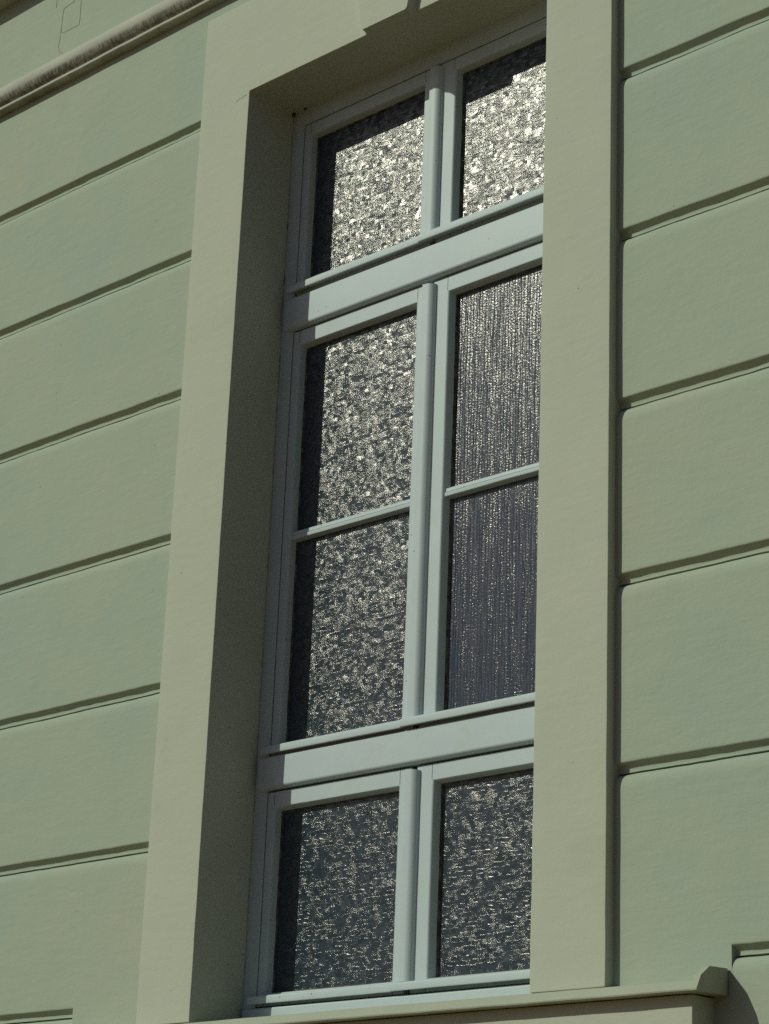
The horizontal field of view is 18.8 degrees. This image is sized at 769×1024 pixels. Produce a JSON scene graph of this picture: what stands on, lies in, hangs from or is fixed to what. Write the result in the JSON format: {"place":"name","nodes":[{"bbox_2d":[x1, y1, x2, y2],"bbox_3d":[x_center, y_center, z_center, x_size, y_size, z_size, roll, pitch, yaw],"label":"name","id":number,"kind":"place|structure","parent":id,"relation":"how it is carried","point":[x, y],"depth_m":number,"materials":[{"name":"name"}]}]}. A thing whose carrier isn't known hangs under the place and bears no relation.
{"place":"outdoors","nodes":[
{"label":"outdoors","id":0,"kind":"place"},
{"bbox_2d":[0,0,768,1023],"bbox_3d":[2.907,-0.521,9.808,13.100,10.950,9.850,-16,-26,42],"label":"stucco building","id":1,"kind":"structure","parent":0,"point":[144,166],"depth_m":6.21,"materials":[{"name":"green paint"}]},
{"bbox_2d":[241,0,546,1017],"bbox_3d":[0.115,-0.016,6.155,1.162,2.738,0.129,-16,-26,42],"label":"casement window","id":2,"kind":"structure","parent":1,"relation":"attached to","point":[391,852],"depth_m":6.16,"materials":[{"name":"grey glass"}]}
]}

